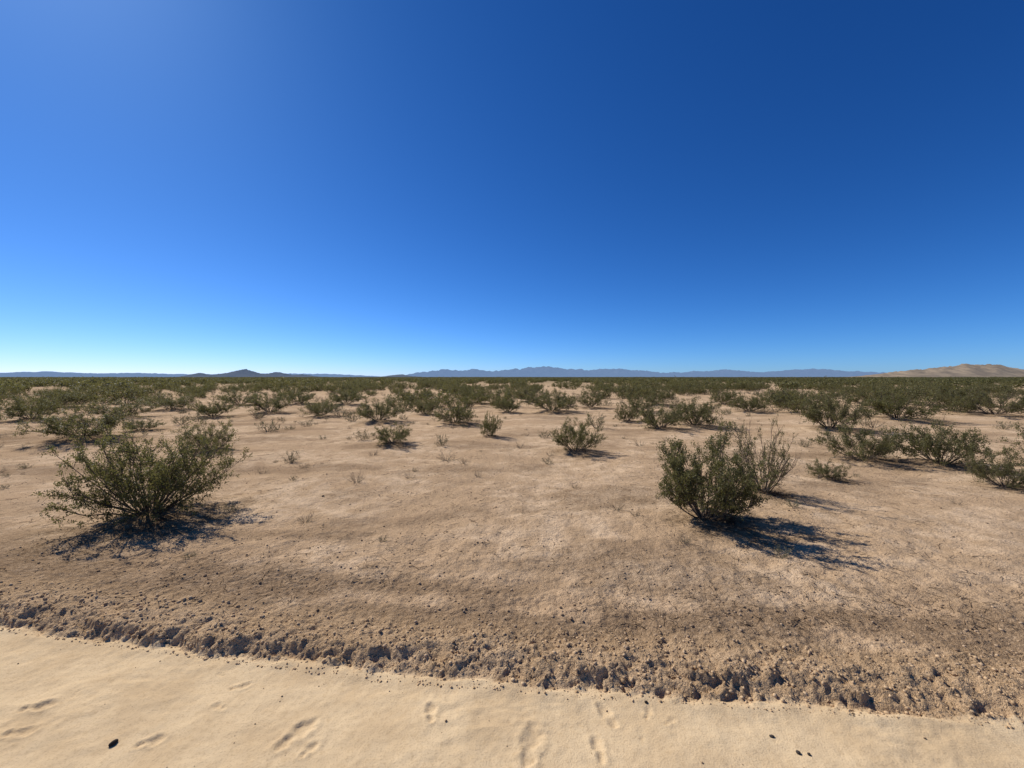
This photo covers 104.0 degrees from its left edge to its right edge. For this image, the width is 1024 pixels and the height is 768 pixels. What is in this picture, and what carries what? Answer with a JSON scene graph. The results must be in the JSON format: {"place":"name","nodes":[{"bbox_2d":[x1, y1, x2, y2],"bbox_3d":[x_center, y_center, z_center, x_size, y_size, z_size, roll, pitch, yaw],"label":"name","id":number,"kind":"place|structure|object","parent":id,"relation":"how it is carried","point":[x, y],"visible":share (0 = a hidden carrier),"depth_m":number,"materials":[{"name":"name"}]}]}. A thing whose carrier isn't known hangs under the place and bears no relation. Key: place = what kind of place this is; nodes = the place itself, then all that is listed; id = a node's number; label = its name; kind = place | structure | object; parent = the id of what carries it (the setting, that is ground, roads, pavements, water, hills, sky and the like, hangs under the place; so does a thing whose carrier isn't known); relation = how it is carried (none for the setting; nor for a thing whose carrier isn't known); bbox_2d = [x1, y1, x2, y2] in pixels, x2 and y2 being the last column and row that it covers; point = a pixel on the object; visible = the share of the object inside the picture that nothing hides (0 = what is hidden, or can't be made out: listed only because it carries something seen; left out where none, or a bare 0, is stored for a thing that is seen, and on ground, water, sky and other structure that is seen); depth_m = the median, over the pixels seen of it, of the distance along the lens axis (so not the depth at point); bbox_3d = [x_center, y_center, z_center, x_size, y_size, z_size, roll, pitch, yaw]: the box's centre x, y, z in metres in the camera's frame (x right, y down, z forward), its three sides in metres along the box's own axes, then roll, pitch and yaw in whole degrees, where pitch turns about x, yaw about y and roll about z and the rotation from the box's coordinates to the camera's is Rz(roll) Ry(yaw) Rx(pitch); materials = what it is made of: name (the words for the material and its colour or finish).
{"place":"outdoors","nodes":[
{"label":"outdoors","id":0,"kind":"place"},
{"bbox_2d":[0,371,381,376],"bbox_3d":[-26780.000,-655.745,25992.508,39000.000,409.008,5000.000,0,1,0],"label":"mountain range","id":1,"kind":"structure","parent":0,"point":[41,374],"depth_m":24733.72,"materials":[{"name":"grey stone"}]},
{"bbox_2d":[180,369,318,376],"bbox_3d":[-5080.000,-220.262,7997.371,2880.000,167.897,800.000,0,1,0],"label":"rocky hill","id":2,"kind":"structure","parent":0,"point":[243,373],"depth_m":7778.86,"materials":[{"name":"stone"}]},
{"bbox_2d":[382,374,417,376],"bbox_3d":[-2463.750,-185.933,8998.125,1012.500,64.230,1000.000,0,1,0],"label":"rocky hill","id":3,"kind":"structure","parent":0,"point":[401,375],"depth_m":8759.90,"materials":[{"name":"grey stone"}]},
{"bbox_2d":[0,377,1023,767],"bbox_3d":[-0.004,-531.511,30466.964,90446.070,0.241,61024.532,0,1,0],"label":"ground","id":4,"kind":"structure","parent":0,"point":[78,703],"depth_m":2.95,"materials":[{"name":"beige sand"}]},
{"bbox_2d":[0,408,17,422],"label":"creosote bush","id":5,"kind":"object","parent":4,"relation":"on","point":[13,411],"visible":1,"depth_m":11.59,"materials":[{"name":"green plant"}]},
{"bbox_2d":[0,393,71,419],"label":"creosote bush","id":6,"kind":"object","parent":4,"relation":"on","point":[50,409],"visible":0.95,"depth_m":14.79,"materials":[{"name":"green plant"}]},
{"bbox_2d":[17,389,98,405],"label":"creosote bush","id":7,"kind":"object","parent":4,"relation":"on","point":[70,398],"visible":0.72,"depth_m":21.19,"materials":[{"name":"green plant"}]},
{"bbox_2d":[13,405,142,439],"bbox_3d":[-11.177,1.041,10.368,2.062,0.988,2.232,0,1,-7],"label":"creosote bush","id":8,"kind":"object","parent":4,"relation":"on","point":[110,420],"visible":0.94,"depth_m":10.13,"materials":[{"name":"green plant"}]},
{"bbox_2d":[108,739,117,746],"bbox_3d":[-1.872,1.686,1.879,0.022,0.022,0.037,1,1,30],"label":"stone","id":9,"kind":"object","parent":4,"relation":"on","point":[113,742],"visible":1,"depth_m":1.87,"materials":[{"name":"black stone"}]},
{"bbox_2d":[89,394,167,417],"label":"creosote bush","id":10,"kind":"object","parent":4,"relation":"on","point":[139,405],"visible":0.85,"depth_m":16.07,"materials":[{"name":"green plant"}]},
{"bbox_2d":[31,414,252,535],"bbox_3d":[-4.298,1.020,4.748,1.610,1.258,1.820,1,1,37],"label":"creosote bush","id":11,"kind":"object","parent":4,"relation":"on","point":[162,478],"visible":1,"depth_m":4.53,"materials":[{"name":"green plant"}]},
{"bbox_2d":[122,416,166,430],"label":"creosote bush","id":12,"kind":"object","parent":4,"relation":"on","point":[140,425],"visible":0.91,"depth_m":12.52,"materials":[{"name":"green plant"}]},
{"bbox_2d":[139,392,191,408],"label":"creosote bush","id":13,"kind":"object","parent":4,"relation":"on","point":[179,402],"visible":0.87,"depth_m":19.75,"materials":[{"name":"green plant"}]},
{"bbox_2d":[168,416,233,449],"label":"creosote bush","id":14,"kind":"object","parent":4,"relation":"on","point":[209,432],"visible":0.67,"depth_m":9.16,"materials":[{"name":"green plant"}]},
{"bbox_2d":[186,395,241,415],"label":"creosote bush","id":15,"kind":"object","parent":4,"relation":"on","point":[220,408],"visible":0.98,"depth_m":16.45,"materials":[{"name":"green plant"}]},
{"bbox_2d":[216,388,265,403],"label":"creosote bush","id":16,"kind":"object","parent":4,"relation":"on","point":[234,395],"visible":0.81,"depth_m":23.31,"materials":[{"name":"green plant"}]},
{"bbox_2d":[237,391,295,412],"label":"creosote bush","id":17,"kind":"object","parent":4,"relation":"on","point":[255,401],"visible":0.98,"depth_m":18.18,"materials":[{"name":"green plant"}]},
{"bbox_2d":[282,450,299,460],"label":"burrobush","id":18,"kind":"object","parent":4,"relation":"on","point":[291,456],"visible":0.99,"depth_m":7.70,"materials":[{"name":"beige plant"}]},
{"bbox_2d":[282,388,315,402],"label":"creosote bush","id":19,"kind":"object","parent":4,"relation":"on","point":[307,397],"visible":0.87,"depth_m":24.21,"materials":[{"name":"green plant"}]},
{"bbox_2d":[296,397,343,415],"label":"creosote bush","id":20,"kind":"object","parent":4,"relation":"on","point":[316,410],"visible":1,"depth_m":16.45,"materials":[{"name":"green plant"}]},
{"bbox_2d":[329,388,368,403],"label":"creosote bush","id":21,"kind":"object","parent":4,"relation":"on","point":[348,396],"visible":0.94,"depth_m":23.46,"materials":[{"name":"green plant"}]},
{"bbox_2d":[343,468,362,482],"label":"dry shrub","id":22,"kind":"object","parent":4,"relation":"on","point":[359,481],"visible":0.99,"depth_m":6.15,"materials":[{"name":"beige plant"}]},
{"bbox_2d":[353,426,369,440],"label":"burrobush","id":23,"kind":"object","parent":4,"relation":"on","point":[364,437],"visible":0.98,"depth_m":10.31,"materials":[{"name":"beige plant"}]},
{"bbox_2d":[354,395,409,420],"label":"creosote bush","id":24,"kind":"object","parent":4,"relation":"on","point":[374,411],"visible":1,"depth_m":14.26,"materials":[{"name":"green plant"}]},
{"bbox_2d":[371,420,412,444],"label":"creosote bush","id":25,"kind":"object","parent":4,"relation":"on","point":[403,434],"visible":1,"depth_m":9.64,"materials":[{"name":"green plant"}]},
{"bbox_2d":[394,385,432,402],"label":"creosote bush","id":26,"kind":"object","parent":4,"relation":"on","point":[416,393],"visible":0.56,"depth_m":24.28,"materials":[{"name":"green plant"}]},
{"bbox_2d":[410,397,436,413],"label":"creosote bush","id":27,"kind":"object","parent":4,"relation":"on","point":[419,405],"visible":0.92,"depth_m":17.76,"materials":[{"name":"green plant"}]},
{"bbox_2d":[434,435,448,445],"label":"burrobush","id":28,"kind":"object","parent":4,"relation":"on","point":[440,440],"visible":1,"depth_m":9.57,"materials":[{"name":"beige plant"}]},
{"bbox_2d":[424,398,477,423],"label":"creosote bush","id":29,"kind":"object","parent":4,"relation":"on","point":[459,414],"visible":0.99,"depth_m":13.50,"materials":[{"name":"green plant"}]},
{"bbox_2d":[438,449,464,461],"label":"dry shrub","id":30,"kind":"object","parent":4,"relation":"on","point":[441,456],"visible":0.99,"depth_m":7.88,"materials":[{"name":"beige plant"}]},
{"bbox_2d":[17,649,925,767],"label":"road pebbles","id":31,"kind":"object","parent":4,"relation":"on","point":[446,719],"visible":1,"depth_m":1.99,"materials":[{"name":"stone"}]},
{"bbox_2d":[459,386,489,402],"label":"creosote bush","id":32,"kind":"object","parent":4,"relation":"on","point":[462,395],"visible":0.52,"depth_m":24.40,"materials":[{"name":"green plant"}]},
{"bbox_2d":[476,411,502,435],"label":"creosote bush","id":33,"kind":"object","parent":4,"relation":"on","point":[488,427],"visible":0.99,"depth_m":10.94,"materials":[{"name":"green plant"}]},
{"bbox_2d":[491,394,523,411],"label":"creosote bush","id":34,"kind":"object","parent":4,"relation":"on","point":[511,406],"visible":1,"depth_m":18.22,"materials":[{"name":"green plant"}]},
{"bbox_2d":[0,378,1023,413],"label":"creosote scrub","id":35,"kind":"object","parent":4,"relation":"on","point":[450,387],"visible":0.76,"depth_m":32.26,"materials":[{"name":"green plant"}]},
{"bbox_2d":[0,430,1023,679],"bbox_3d":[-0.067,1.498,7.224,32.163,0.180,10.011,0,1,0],"label":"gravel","id":36,"kind":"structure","parent":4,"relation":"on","point":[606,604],"depth_m":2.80,"materials":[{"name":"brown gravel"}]},
{"bbox_2d":[0,580,1023,728],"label":"earth clods","id":37,"kind":"object","parent":4,"relation":"on","point":[513,679],"visible":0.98,"depth_m":2.38,"materials":[{"name":"brown soil"}]},
{"bbox_2d":[0,418,1023,636],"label":"twig litter","id":38,"kind":"object","parent":4,"relation":"on","point":[775,493],"visible":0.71,"depth_m":3.85,"materials":[{"name":"brown wood"}]},
{"bbox_2d":[515,385,554,400],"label":"creosote bush","id":39,"kind":"object","parent":4,"relation":"on","point":[521,394],"visible":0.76,"depth_m":26.04,"materials":[{"name":"green plant"}]},
{"bbox_2d":[537,430,550,437],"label":"burrobush","id":40,"kind":"object","parent":4,"relation":"on","point":[547,434],"visible":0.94,"depth_m":11.05,"materials":[{"name":"beige plant"}]},
{"bbox_2d":[520,388,583,410],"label":"creosote bush","id":41,"kind":"object","parent":4,"relation":"on","point":[545,398],"visible":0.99,"depth_m":18.66,"materials":[{"name":"green plant"}]},
{"bbox_2d":[550,412,607,450],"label":"creosote bush","id":42,"kind":"object","parent":4,"relation":"on","point":[582,438],"visible":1,"depth_m":8.72,"materials":[{"name":"green plant"}]},
{"bbox_2d":[570,388,610,406],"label":"creosote bush","id":43,"kind":"object","parent":4,"relation":"on","point":[593,401],"visible":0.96,"depth_m":21.08,"materials":[{"name":"green plant"}]},
{"bbox_2d":[585,410,604,427],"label":"burrobush","id":44,"kind":"object","parent":4,"relation":"on","point":[596,422],"visible":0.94,"depth_m":12.66,"materials":[{"name":"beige plant"}]},
{"bbox_2d":[613,400,640,420],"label":"creosote bush","id":45,"kind":"object","parent":4,"relation":"on","point":[630,413],"visible":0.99,"depth_m":14.91,"materials":[{"name":"green plant"}]},
{"bbox_2d":[621,391,661,410],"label":"creosote bush","id":46,"kind":"object","parent":4,"relation":"on","point":[639,402],"visible":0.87,"depth_m":18.73,"materials":[{"name":"green plant"}]},
{"bbox_2d":[635,386,675,402],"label":"creosote bush","id":47,"kind":"object","parent":4,"relation":"on","point":[659,395],"visible":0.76,"depth_m":23.19,"materials":[{"name":"green plant"}]},
{"bbox_2d":[634,401,683,428],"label":"creosote bush","id":48,"kind":"object","parent":4,"relation":"on","point":[672,418],"visible":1,"depth_m":12.59,"materials":[{"name":"green plant"}]},
{"bbox_2d":[671,395,724,427],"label":"creosote bush","id":49,"kind":"object","parent":4,"relation":"on","point":[703,411],"visible":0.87,"depth_m":13.18,"materials":[{"name":"green plant"}]},
{"bbox_2d":[655,419,780,520],"bbox_3d":[2.258,1.040,4.588,1.191,1.262,1.388,0,1,20],"label":"creosote bush","id":50,"kind":"object","parent":4,"relation":"on","point":[687,483],"visible":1,"depth_m":4.43,"materials":[{"name":"green plant"}]},
{"bbox_2d":[707,388,747,404],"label":"creosote bush","id":51,"kind":"object","parent":4,"relation":"on","point":[728,396],"visible":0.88,"depth_m":23.33,"materials":[{"name":"green plant"}]},
{"bbox_2d":[726,393,770,410],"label":"creosote bush","id":52,"kind":"object","parent":4,"relation":"on","point":[754,405],"visible":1,"depth_m":18.77,"materials":[{"name":"green plant"}]},
{"bbox_2d":[726,416,798,493],"bbox_3d":[3.455,1.025,5.594,0.784,1.316,0.894,-1,1,-35],"label":"creosote bush","id":53,"kind":"object","parent":4,"relation":"on","point":[771,464],"visible":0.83,"depth_m":5.46,"materials":[{"name":"green plant"}]},
{"bbox_2d":[757,389,821,406],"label":"creosote bush","id":54,"kind":"object","parent":4,"relation":"on","point":[788,401],"visible":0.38,"depth_m":21.10,"materials":[{"name":"green plant"}]},
{"bbox_2d":[798,439,812,446],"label":"burrobush","id":55,"kind":"object","parent":4,"relation":"on","point":[805,443],"visible":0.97,"depth_m":9.44,"materials":[{"name":"beige plant"}]},
{"bbox_2d":[805,457,851,480],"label":"creosote bush","id":56,"kind":"object","parent":4,"relation":"on","point":[823,471],"visible":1,"depth_m":6.45,"materials":[{"name":"green plant"}]},
{"bbox_2d":[796,385,881,427],"bbox_3d":[10.052,0.730,12.423,1.959,1.371,1.966,-1,1,-29],"label":"creosote bush","id":57,"kind":"object","parent":4,"relation":"on","point":[814,414],"visible":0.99,"depth_m":12.31,"materials":[{"name":"green plant"}]},
{"bbox_2d":[806,418,909,461],"bbox_3d":[6.917,1.091,7.997,1.529,0.875,1.535,-1,1,-34],"label":"creosote bush","id":58,"kind":"object","parent":4,"relation":"on","point":[883,447],"visible":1,"depth_m":7.86,"materials":[{"name":"green plant"}]},
{"bbox_2d":[833,386,906,405],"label":"creosote bush","id":59,"kind":"object","parent":4,"relation":"on","point":[864,397],"visible":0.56,"depth_m":22.19,"materials":[{"name":"green plant"}]},
{"bbox_2d":[858,387,974,420],"bbox_3d":[14.858,0.741,15.314,2.682,1.371,2.948,0,1,-8],"label":"creosote bush","id":60,"kind":"object","parent":4,"relation":"on","point":[883,406],"visible":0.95,"depth_m":14.90,"materials":[{"name":"green plant"}]},
{"bbox_2d":[885,412,996,466],"bbox_3d":[8.100,1.131,7.606,1.436,1.089,1.555,1,1,31],"label":"creosote bush","id":61,"kind":"object","parent":4,"relation":"on","point":[919,446],"visible":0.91,"depth_m":7.39,"materials":[{"name":"green plant"}]},
{"bbox_2d":[917,386,985,410],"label":"creosote bush","id":62,"kind":"object","parent":4,"relation":"on","point":[941,399],"visible":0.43,"depth_m":19.01,"materials":[{"name":"green plant"}]},
{"bbox_2d":[941,383,1023,414],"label":"creosote bush","id":63,"kind":"object","parent":4,"relation":"on","point":[1012,406],"visible":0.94,"depth_m":16.76,"materials":[{"name":"green plant"}]},
{"bbox_2d":[964,445,1023,488],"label":"creosote bush","id":64,"kind":"object","parent":4,"relation":"on","point":[1007,467],"visible":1,"depth_m":6.08,"materials":[{"name":"green plant"}]},
{"bbox_2d":[988,420,1023,463],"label":"creosote bush","id":65,"kind":"object","parent":4,"relation":"on","point":[1005,440],"visible":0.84,"depth_m":7.63,"materials":[{"name":"green plant"}]},
{"bbox_2d":[0,0,1023,375],"label":"sky","id":66,"kind":"structure","parent":0,"point":[344,187],"materials":[{"name":"blue"}]},
{"bbox_2d":[408,366,885,376],"bbox_3d":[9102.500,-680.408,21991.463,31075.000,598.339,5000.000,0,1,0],"label":"mountain range","id":67,"kind":"structure","parent":0,"point":[544,371],"depth_m":20520.47,"materials":[{"name":"grey stone"}]},
{"bbox_2d":[853,364,1023,376],"bbox_3d":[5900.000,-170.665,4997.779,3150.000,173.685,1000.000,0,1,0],"label":"desert hill","id":68,"kind":"structure","parent":0,"point":[975,370],"depth_m":4763.86,"materials":[{"name":"beige sand"}]}
]}

